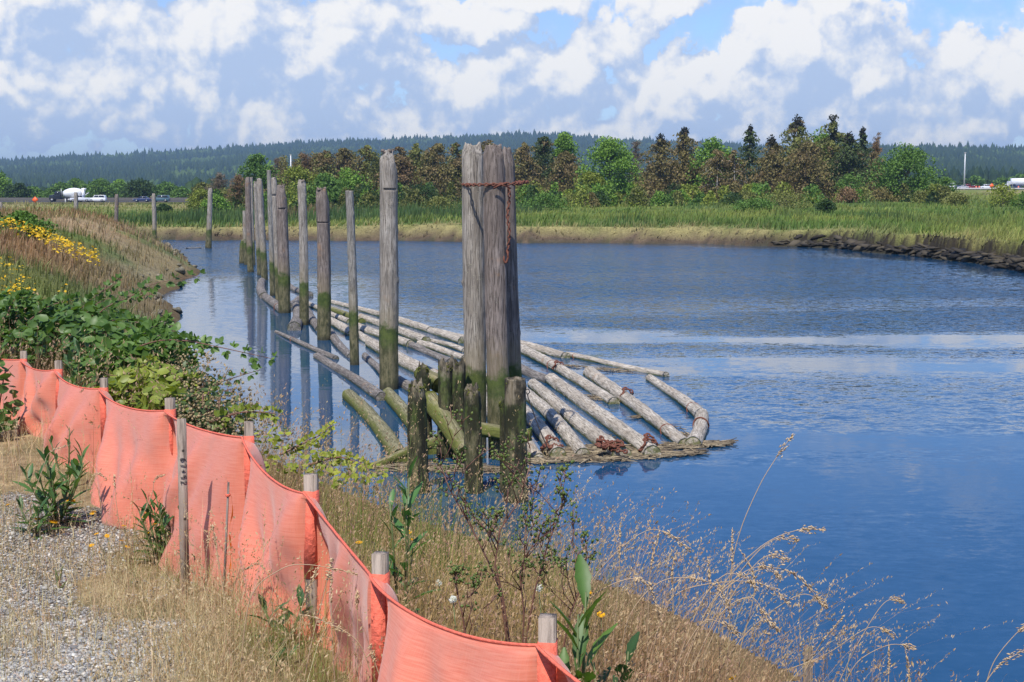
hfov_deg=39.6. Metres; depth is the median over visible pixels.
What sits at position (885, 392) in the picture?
river water
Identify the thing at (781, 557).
grass stalk
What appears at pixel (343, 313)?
log
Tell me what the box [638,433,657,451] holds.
chain
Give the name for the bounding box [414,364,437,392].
fallen beam
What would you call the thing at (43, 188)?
distant wood
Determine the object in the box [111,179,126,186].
broadleaf tree
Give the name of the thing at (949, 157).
hill forest
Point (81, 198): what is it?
pickup truck
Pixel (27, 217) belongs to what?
bush
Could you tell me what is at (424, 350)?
log
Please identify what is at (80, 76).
sky
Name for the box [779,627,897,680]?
grass stalk
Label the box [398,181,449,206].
bush
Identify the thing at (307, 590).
grass stalk
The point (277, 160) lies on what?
dead tree
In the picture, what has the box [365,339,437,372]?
log
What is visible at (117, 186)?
broadleaf tree
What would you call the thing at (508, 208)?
chain
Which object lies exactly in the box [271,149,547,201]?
thicket
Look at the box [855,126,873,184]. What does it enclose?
spruce tree
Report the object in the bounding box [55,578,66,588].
weed
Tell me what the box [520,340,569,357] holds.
log
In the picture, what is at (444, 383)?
pile stump
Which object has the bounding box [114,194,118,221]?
timber pile
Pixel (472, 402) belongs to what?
pile stump
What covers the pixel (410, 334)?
log
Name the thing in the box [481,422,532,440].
fallen beam
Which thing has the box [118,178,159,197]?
broadleaf tree
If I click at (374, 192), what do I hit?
bush
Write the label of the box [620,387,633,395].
chain
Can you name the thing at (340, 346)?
log
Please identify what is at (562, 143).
broadleaf tree
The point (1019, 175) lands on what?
broadleaf tree
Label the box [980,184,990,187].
suv
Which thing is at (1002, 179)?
broadleaf tree
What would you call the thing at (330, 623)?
grass stalk
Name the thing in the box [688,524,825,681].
grass stalk
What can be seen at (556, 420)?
log
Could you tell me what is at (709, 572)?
grass spike
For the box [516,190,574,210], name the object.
bush
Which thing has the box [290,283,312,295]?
log
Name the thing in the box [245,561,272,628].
grass stalk
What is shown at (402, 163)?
spruce tree
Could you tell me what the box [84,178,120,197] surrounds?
broadleaf tree
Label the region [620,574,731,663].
grass stalk
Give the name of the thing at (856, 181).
bush
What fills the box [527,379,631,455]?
log
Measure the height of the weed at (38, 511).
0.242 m
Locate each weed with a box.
[9,487,69,540]
[12,438,95,525]
[49,425,75,485]
[53,566,62,582]
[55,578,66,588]
[127,489,170,563]
[148,490,178,552]
[245,586,314,643]
[260,641,298,665]
[380,456,441,612]
[545,554,617,681]
[585,631,639,681]
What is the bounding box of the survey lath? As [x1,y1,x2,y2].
[177,418,189,595]
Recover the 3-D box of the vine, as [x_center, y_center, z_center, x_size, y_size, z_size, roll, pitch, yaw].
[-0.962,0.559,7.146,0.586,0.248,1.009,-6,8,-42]
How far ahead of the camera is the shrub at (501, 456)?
3.86 m
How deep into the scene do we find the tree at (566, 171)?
268.95 m
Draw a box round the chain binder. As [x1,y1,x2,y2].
[493,182,510,188]
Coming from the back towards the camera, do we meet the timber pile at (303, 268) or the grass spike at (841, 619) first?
the timber pile at (303, 268)
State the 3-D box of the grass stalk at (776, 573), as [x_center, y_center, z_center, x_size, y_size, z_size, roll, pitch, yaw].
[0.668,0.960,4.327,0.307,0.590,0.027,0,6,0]
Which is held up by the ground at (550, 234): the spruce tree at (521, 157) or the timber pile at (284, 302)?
the spruce tree at (521, 157)
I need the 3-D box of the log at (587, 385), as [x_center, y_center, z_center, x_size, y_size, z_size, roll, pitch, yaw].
[1.298,0.811,39.189,0.458,0.378,12.051,-1,6,-11]
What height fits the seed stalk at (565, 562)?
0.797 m
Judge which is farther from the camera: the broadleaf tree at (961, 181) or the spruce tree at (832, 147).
the broadleaf tree at (961, 181)
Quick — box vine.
[254,420,387,488]
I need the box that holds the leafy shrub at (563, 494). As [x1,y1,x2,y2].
[515,460,577,642]
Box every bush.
[0,210,57,241]
[0,269,205,381]
[0,351,23,440]
[69,310,277,400]
[94,353,282,430]
[156,203,171,213]
[160,349,267,435]
[185,188,213,211]
[199,194,232,211]
[286,191,308,209]
[353,184,379,204]
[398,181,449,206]
[421,195,454,210]
[515,181,549,204]
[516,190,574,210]
[560,190,598,206]
[572,171,608,190]
[731,196,779,211]
[754,186,820,209]
[813,199,836,212]
[831,186,861,202]
[833,172,872,196]
[865,186,898,201]
[903,189,934,203]
[931,176,959,193]
[940,191,972,205]
[978,182,1020,206]
[1008,191,1023,209]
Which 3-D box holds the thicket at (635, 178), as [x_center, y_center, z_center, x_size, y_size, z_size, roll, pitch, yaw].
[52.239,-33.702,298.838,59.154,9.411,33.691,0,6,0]
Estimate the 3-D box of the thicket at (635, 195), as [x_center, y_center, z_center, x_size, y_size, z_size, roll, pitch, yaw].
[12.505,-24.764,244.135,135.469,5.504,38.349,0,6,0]
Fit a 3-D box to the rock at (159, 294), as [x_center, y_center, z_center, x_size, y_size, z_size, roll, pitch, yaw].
[-15.143,-1.935,60.619,0.522,0.325,0.610,24,14,38]
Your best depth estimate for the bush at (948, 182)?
247.67 m
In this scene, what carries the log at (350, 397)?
on the river water
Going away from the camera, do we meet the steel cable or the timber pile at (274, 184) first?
the steel cable
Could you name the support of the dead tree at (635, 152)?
on the ground at (550, 234)
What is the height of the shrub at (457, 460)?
1.041 m
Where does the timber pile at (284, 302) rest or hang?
in the river water
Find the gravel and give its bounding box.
[0,488,204,681]
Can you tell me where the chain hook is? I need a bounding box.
[503,250,508,263]
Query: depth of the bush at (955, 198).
218.21 m
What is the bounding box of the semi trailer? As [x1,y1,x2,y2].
[1005,178,1023,185]
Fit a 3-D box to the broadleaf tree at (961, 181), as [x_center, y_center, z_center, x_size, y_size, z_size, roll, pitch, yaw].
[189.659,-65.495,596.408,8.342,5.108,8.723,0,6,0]
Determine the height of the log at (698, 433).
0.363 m
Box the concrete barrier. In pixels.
[0,198,189,201]
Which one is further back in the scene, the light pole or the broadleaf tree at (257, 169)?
the light pole
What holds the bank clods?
on the ground at (550, 234)
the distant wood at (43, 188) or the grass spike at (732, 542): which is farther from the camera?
the distant wood at (43, 188)
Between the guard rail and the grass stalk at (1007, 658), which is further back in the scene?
the guard rail
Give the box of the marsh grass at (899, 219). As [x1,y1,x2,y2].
[3,191,1023,256]
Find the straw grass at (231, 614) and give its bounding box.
[0,382,604,681]
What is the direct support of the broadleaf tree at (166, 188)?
on the ground at (550, 234)
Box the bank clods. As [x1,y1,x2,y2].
[771,234,1023,270]
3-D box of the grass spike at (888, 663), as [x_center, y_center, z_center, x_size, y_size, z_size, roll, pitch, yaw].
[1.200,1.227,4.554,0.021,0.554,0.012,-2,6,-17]
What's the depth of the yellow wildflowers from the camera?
54.95 m
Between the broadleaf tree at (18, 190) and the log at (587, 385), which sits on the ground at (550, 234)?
the broadleaf tree at (18, 190)
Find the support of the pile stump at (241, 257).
in the river water
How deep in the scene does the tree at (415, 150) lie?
284.86 m
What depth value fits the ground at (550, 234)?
74.99 m
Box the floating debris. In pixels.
[363,364,737,473]
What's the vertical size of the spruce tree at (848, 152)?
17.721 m
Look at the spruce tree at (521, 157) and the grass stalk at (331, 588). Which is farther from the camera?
the spruce tree at (521, 157)
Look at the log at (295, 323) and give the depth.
51.41 m
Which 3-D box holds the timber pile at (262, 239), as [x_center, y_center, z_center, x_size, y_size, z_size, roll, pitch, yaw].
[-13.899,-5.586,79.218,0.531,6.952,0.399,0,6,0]
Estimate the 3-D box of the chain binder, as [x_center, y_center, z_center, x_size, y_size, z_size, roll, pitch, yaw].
[-0.172,-2.834,25.882,0.335,0.130,0.100,-1,6,-9]
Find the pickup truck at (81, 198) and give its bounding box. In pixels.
[69,195,89,201]
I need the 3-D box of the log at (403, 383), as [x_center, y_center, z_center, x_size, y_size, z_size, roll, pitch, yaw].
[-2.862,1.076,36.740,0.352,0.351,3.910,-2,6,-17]
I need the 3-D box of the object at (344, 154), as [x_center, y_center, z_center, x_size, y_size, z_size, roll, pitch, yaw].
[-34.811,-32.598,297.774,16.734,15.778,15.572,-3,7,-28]
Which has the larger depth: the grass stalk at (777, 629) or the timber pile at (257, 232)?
the timber pile at (257, 232)
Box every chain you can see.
[461,180,528,186]
[506,188,510,256]
[540,435,563,450]
[552,360,563,369]
[595,435,627,453]
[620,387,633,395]
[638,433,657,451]
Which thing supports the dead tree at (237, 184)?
on the ground at (550, 234)
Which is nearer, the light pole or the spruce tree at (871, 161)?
the spruce tree at (871, 161)
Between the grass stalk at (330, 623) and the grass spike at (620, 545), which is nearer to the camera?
the grass stalk at (330, 623)
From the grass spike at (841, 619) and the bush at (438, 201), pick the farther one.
the bush at (438, 201)
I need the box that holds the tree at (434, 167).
[411,143,461,200]
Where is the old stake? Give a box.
[803,645,812,681]
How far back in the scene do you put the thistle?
10.48 m
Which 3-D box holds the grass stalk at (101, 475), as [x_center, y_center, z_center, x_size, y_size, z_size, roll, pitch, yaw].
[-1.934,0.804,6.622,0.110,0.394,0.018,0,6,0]
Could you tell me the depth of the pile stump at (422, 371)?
27.02 m
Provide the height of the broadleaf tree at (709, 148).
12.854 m
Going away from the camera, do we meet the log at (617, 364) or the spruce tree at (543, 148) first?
the log at (617, 364)
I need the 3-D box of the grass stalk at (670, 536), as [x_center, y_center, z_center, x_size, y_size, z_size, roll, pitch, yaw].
[0.363,0.894,4.518,0.412,0.604,0.031,0,6,0]
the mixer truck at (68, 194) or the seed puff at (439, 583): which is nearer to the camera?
the seed puff at (439, 583)
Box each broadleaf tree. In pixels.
[0,170,13,197]
[1,182,35,197]
[28,186,42,196]
[35,190,53,197]
[47,181,72,197]
[66,178,87,197]
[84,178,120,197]
[105,183,126,197]
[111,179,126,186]
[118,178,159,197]
[152,181,176,196]
[169,186,190,197]
[237,153,283,195]
[277,165,317,194]
[306,173,348,205]
[331,167,372,203]
[544,131,584,192]
[573,135,643,199]
[685,136,740,190]
[807,127,835,190]
[862,142,948,198]
[955,179,972,189]
[965,175,985,189]
[982,180,995,189]
[992,175,1009,184]
[1009,173,1023,189]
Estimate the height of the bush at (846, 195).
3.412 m
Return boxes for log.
[256,278,266,297]
[261,293,277,311]
[274,330,338,358]
[287,302,301,330]
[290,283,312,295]
[290,296,298,307]
[309,302,348,322]
[309,309,316,330]
[313,352,385,400]
[330,328,349,357]
[331,299,433,329]
[331,306,365,322]
[331,317,348,335]
[342,389,406,461]
[358,314,430,341]
[358,323,414,346]
[359,331,377,342]
[362,352,378,373]
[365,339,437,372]
[370,436,440,467]
[383,387,436,454]
[399,317,463,343]
[399,375,410,391]
[408,342,450,362]
[417,340,463,359]
[430,338,463,351]
[435,328,463,336]
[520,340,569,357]
[521,344,619,403]
[521,364,546,382]
[526,387,589,454]
[526,405,565,456]
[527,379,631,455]
[527,440,543,457]
[545,373,660,457]
[566,352,669,376]
[583,366,686,443]
[646,374,703,417]
[685,408,709,447]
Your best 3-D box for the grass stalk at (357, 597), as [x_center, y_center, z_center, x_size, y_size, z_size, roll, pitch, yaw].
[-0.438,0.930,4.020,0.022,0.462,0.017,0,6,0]
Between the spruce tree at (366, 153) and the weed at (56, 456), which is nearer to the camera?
the weed at (56, 456)
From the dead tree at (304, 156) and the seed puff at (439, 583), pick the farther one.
the dead tree at (304, 156)
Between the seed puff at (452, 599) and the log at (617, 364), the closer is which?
the seed puff at (452, 599)
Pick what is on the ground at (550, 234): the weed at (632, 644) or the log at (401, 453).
the weed at (632, 644)
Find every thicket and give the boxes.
[212,181,952,210]
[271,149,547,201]
[632,161,884,198]
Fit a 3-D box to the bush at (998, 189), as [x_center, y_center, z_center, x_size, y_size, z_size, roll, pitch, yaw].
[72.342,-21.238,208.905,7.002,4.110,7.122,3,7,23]
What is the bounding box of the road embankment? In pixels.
[2,202,190,202]
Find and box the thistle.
[62,337,94,387]
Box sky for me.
[0,0,1023,160]
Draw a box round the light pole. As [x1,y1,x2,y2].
[963,152,966,189]
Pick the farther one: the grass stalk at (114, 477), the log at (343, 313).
the log at (343, 313)
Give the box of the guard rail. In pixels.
[954,188,1023,188]
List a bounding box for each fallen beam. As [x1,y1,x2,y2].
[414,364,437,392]
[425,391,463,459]
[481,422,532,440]
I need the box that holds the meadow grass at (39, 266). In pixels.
[0,205,380,530]
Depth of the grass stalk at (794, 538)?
4.50 m
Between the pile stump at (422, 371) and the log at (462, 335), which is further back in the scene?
the log at (462, 335)
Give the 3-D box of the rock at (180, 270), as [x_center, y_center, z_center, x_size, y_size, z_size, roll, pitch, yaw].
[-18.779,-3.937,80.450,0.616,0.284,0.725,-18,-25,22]
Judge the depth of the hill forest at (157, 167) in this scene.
2983.43 m
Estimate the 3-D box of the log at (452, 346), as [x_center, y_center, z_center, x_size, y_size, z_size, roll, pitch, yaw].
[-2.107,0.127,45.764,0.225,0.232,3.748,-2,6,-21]
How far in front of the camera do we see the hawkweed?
4.42 m
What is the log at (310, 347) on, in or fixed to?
on the river water
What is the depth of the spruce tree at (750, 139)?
283.13 m
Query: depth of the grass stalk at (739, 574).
4.20 m
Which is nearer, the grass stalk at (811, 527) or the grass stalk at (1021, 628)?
the grass stalk at (811, 527)
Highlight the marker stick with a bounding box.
[222,482,232,597]
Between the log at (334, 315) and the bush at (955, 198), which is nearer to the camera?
the log at (334, 315)
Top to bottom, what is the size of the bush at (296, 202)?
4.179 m
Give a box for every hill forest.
[0,129,783,187]
[604,140,1023,178]
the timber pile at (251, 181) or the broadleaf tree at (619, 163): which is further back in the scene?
the broadleaf tree at (619, 163)
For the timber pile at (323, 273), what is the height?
6.394 m
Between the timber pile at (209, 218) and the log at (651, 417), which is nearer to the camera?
the log at (651, 417)
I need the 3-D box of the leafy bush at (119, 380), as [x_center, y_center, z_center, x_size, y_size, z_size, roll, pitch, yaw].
[-1.871,0.484,8.260,0.671,0.717,2.401,-5,8,-38]
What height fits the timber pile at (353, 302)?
6.287 m
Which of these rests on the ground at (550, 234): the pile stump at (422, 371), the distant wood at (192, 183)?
the distant wood at (192, 183)
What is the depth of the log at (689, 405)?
33.80 m
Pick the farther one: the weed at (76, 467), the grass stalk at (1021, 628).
the weed at (76, 467)
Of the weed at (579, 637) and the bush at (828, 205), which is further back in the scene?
the bush at (828, 205)
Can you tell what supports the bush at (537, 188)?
on the ground at (550, 234)
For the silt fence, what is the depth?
5.27 m
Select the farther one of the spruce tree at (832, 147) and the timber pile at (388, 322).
the spruce tree at (832, 147)
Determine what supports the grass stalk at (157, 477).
on the ground at (550, 234)
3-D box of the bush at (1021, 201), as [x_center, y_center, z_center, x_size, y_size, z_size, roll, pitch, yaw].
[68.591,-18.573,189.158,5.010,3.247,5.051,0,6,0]
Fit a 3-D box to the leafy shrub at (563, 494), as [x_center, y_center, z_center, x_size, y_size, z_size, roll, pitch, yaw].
[0.095,0.775,3.996,0.177,0.883,0.132,0,6,0]
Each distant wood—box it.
[26,186,184,191]
[184,176,955,192]
[891,165,1023,189]
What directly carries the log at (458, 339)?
on the river water
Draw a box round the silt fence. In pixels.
[0,351,580,681]
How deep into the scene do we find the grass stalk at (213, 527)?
4.70 m
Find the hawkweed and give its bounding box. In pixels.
[597,611,604,667]
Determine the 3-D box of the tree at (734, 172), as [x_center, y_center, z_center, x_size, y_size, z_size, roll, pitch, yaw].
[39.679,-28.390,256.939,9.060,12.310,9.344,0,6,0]
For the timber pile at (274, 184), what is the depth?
62.81 m
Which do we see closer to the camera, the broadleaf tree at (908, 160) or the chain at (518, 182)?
the chain at (518, 182)
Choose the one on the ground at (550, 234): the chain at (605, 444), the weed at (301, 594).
the weed at (301, 594)
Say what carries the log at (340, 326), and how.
on the river water
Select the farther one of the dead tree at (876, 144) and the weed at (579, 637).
the dead tree at (876, 144)
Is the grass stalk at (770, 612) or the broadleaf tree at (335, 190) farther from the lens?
the broadleaf tree at (335, 190)
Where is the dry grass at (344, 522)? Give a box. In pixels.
[0,288,1023,681]
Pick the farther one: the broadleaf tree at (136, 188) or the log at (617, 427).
the broadleaf tree at (136, 188)
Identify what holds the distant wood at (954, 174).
on the ground at (550, 234)
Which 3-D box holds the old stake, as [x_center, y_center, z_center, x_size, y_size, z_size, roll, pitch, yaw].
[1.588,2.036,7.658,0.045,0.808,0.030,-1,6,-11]
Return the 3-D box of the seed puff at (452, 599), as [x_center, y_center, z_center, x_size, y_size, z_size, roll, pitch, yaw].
[-0.160,0.942,3.922,0.030,0.501,0.025,-5,8,-37]
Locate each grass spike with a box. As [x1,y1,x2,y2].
[610,528,621,680]
[645,530,660,681]
[670,550,677,681]
[701,560,711,681]
[726,527,733,681]
[738,549,755,680]
[799,615,844,680]
[887,641,890,681]
[905,651,910,681]
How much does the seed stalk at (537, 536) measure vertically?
0.832 m
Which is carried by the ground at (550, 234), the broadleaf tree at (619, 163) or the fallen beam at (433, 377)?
the broadleaf tree at (619, 163)
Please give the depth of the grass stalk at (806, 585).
4.41 m
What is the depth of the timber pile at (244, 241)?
95.03 m
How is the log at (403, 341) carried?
on the river water
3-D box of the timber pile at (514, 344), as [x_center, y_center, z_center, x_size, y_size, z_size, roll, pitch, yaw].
[-0.019,-0.209,27.805,0.548,7.135,0.407,0,6,0]
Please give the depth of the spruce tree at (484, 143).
287.24 m
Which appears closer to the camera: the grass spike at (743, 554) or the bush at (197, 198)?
the grass spike at (743, 554)
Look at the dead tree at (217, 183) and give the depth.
259.99 m
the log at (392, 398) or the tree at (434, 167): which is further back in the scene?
the tree at (434, 167)
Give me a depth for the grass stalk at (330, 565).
4.00 m
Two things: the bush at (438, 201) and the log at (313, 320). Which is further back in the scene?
the bush at (438, 201)
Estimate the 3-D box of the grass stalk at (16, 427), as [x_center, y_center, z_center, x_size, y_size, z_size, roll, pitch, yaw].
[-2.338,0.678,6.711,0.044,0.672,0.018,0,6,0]
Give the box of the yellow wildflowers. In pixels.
[0,216,99,301]
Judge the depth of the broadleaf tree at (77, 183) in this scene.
475.53 m
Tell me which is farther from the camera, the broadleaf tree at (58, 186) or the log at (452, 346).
the broadleaf tree at (58, 186)
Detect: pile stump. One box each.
[239,239,243,262]
[407,378,428,493]
[416,361,432,437]
[436,358,452,457]
[450,355,465,456]
[464,382,482,493]
[499,397,504,492]
[504,376,527,502]
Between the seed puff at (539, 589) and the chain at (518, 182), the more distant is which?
the chain at (518, 182)
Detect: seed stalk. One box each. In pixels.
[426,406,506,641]
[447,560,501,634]
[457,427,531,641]
[477,497,574,642]
[527,501,600,647]
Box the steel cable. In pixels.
[526,389,549,450]
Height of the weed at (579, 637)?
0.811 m
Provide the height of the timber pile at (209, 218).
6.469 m
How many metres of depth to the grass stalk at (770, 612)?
4.51 m
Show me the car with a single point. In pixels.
(144, 198)
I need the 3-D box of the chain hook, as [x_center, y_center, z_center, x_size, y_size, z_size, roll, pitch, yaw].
[-0.108,-1.546,26.182,0.118,0.249,0.044,0,6,0]
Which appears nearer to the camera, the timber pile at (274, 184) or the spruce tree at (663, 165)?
the timber pile at (274, 184)
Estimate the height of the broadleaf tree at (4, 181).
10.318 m
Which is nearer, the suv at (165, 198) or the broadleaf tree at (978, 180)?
the suv at (165, 198)
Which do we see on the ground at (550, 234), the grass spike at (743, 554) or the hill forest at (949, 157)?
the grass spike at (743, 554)
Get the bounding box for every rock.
[154,292,163,298]
[175,268,185,274]
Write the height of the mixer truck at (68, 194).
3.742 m
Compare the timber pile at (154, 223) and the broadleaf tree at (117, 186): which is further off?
the broadleaf tree at (117, 186)
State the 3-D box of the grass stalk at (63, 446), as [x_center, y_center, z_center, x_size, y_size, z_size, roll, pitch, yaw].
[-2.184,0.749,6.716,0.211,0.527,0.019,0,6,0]
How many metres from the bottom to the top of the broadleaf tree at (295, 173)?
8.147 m
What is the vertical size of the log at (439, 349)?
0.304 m
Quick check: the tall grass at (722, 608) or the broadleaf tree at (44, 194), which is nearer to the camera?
the tall grass at (722, 608)
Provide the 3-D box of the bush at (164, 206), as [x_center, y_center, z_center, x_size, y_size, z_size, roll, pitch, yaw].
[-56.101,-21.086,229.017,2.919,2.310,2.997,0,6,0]
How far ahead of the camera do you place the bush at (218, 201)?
234.32 m
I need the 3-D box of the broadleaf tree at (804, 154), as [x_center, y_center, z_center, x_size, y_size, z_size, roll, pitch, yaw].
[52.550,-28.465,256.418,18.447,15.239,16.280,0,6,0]
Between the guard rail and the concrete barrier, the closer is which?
the concrete barrier
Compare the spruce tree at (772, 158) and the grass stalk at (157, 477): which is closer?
the grass stalk at (157, 477)
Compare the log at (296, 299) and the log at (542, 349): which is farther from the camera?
the log at (296, 299)
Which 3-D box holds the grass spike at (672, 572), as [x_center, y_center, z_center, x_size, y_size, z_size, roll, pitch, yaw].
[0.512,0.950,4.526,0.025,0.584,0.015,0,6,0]
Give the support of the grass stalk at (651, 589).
on the ground at (550, 234)
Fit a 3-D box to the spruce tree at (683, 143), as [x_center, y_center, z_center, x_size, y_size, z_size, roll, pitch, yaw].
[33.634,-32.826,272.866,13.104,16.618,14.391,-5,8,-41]
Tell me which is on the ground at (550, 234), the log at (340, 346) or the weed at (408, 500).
the weed at (408, 500)
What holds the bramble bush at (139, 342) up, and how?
on the ground at (550, 234)
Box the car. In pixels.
[133,196,150,201]
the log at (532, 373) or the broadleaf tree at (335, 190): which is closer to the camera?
the log at (532, 373)
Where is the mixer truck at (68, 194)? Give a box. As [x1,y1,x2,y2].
[49,188,88,201]
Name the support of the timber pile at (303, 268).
in the river water
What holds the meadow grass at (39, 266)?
on the ground at (550, 234)
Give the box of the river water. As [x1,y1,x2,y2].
[157,240,1023,681]
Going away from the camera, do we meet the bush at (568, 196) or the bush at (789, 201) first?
the bush at (789, 201)
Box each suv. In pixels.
[88,195,106,201]
[151,195,170,201]
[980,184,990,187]
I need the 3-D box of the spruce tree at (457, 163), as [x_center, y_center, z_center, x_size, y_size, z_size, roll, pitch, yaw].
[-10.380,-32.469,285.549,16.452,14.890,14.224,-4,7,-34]
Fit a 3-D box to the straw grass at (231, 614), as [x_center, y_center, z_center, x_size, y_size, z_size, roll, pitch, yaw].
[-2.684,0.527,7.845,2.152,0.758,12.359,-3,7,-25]
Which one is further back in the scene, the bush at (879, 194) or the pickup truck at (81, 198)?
the pickup truck at (81, 198)
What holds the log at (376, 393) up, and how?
on the river water
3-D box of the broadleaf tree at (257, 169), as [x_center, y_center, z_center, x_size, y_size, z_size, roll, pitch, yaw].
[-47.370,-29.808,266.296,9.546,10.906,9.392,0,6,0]
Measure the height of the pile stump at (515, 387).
3.313 m
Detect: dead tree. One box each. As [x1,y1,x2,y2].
[204,172,232,204]
[224,174,253,207]
[272,158,286,185]
[297,151,311,183]
[628,141,644,182]
[868,132,883,168]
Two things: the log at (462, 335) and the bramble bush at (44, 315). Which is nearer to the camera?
the bramble bush at (44, 315)
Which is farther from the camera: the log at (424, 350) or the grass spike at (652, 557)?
the log at (424, 350)
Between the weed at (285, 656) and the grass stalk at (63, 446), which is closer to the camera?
the weed at (285, 656)
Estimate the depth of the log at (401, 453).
25.88 m
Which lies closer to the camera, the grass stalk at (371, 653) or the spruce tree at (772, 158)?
the grass stalk at (371, 653)
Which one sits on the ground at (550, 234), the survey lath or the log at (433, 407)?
the survey lath
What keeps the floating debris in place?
on the river water
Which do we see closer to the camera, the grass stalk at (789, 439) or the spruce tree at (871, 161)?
the grass stalk at (789, 439)
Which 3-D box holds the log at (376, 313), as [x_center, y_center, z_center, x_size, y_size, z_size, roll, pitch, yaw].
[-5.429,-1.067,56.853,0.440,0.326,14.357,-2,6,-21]
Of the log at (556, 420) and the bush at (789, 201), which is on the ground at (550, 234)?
the bush at (789, 201)
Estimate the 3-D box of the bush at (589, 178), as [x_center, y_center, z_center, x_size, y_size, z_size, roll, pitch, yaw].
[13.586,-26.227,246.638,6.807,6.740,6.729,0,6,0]
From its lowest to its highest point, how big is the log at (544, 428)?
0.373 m
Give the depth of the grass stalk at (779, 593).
4.30 m
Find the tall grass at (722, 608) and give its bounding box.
[448,463,1012,681]
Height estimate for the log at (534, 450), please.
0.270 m
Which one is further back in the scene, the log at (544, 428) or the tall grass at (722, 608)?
the log at (544, 428)
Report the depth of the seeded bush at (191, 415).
7.79 m
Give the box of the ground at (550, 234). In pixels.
[0,190,1023,681]
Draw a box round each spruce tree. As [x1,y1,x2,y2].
[185,181,210,207]
[309,150,340,204]
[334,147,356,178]
[350,145,379,192]
[373,146,421,194]
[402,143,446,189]
[439,142,461,199]
[459,139,492,198]
[512,142,547,201]
[520,136,557,192]
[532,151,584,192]
[626,133,693,196]
[664,127,705,199]
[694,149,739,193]
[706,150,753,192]
[735,124,763,186]
[743,134,804,196]
[763,114,835,195]
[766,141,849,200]
[791,113,874,198]
[824,131,876,197]
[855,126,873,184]
[862,151,885,192]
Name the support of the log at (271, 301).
on the river water
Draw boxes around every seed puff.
[435,580,444,623]
[449,594,456,629]
[536,584,541,612]
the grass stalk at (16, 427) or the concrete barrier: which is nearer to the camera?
the grass stalk at (16, 427)
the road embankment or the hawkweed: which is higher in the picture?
the road embankment
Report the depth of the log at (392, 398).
32.09 m
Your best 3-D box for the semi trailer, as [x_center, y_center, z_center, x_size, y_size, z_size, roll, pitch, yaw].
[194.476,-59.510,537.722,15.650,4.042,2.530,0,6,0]
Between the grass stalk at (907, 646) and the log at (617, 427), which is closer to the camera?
the grass stalk at (907, 646)
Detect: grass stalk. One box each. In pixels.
[14,415,19,551]
[29,445,67,551]
[85,472,106,542]
[113,474,119,555]
[126,474,165,565]
[206,524,212,603]
[212,524,230,635]
[240,564,357,681]
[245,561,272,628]
[299,565,319,676]
[299,614,369,669]
[304,558,334,681]
[326,573,335,681]
[355,590,359,681]
[366,644,378,673]
[564,529,690,636]
[566,576,662,649]
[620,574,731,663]
[649,577,790,680]
[669,619,741,681]
[674,572,759,681]
[679,567,826,678]
[684,561,782,675]
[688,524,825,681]
[689,597,780,680]
[694,532,799,681]
[699,550,790,674]
[718,433,794,680]
[719,594,828,681]
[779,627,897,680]
[839,596,905,681]
[845,643,916,681]
[986,649,1023,681]
[987,624,1023,678]
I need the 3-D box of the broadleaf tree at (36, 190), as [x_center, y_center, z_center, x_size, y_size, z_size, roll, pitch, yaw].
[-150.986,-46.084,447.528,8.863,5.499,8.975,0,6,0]
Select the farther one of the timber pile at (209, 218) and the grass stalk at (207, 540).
the timber pile at (209, 218)
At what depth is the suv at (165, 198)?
381.19 m
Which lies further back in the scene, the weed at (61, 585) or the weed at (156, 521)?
the weed at (156, 521)
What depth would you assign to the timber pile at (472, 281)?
26.86 m
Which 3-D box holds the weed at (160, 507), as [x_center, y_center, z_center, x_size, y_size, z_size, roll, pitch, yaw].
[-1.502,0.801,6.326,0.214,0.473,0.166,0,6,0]
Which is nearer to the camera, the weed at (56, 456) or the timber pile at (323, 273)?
the weed at (56, 456)
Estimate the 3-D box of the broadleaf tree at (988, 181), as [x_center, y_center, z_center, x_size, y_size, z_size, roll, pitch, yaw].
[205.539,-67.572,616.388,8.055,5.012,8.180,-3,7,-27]
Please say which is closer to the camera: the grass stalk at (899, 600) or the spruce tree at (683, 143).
the grass stalk at (899, 600)
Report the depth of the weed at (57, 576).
6.14 m
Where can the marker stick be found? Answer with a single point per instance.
(228, 495)
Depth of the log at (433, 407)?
26.31 m
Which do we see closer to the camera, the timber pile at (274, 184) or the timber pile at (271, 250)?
the timber pile at (274, 184)
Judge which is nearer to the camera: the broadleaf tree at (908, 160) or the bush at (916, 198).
the bush at (916, 198)
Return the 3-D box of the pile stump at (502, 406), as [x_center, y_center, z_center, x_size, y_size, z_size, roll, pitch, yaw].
[-0.141,2.355,23.617,0.158,2.921,0.146,-2,6,-18]
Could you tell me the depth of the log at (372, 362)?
40.89 m
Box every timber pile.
[74,192,77,210]
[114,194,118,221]
[152,193,156,239]
[207,188,212,247]
[243,211,246,264]
[245,177,253,271]
[250,177,255,264]
[254,181,260,274]
[257,178,267,279]
[267,170,274,295]
[271,177,277,299]
[276,184,290,312]
[297,179,308,324]
[316,187,330,339]
[345,190,358,364]
[379,149,398,389]
[461,142,486,451]
[483,143,508,458]
[502,146,521,376]
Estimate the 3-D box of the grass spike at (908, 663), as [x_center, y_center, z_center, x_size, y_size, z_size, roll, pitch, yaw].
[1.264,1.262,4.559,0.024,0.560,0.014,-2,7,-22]
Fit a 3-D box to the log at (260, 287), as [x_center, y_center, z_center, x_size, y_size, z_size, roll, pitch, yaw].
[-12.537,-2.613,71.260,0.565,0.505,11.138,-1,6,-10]
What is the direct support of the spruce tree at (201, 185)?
on the ground at (550, 234)

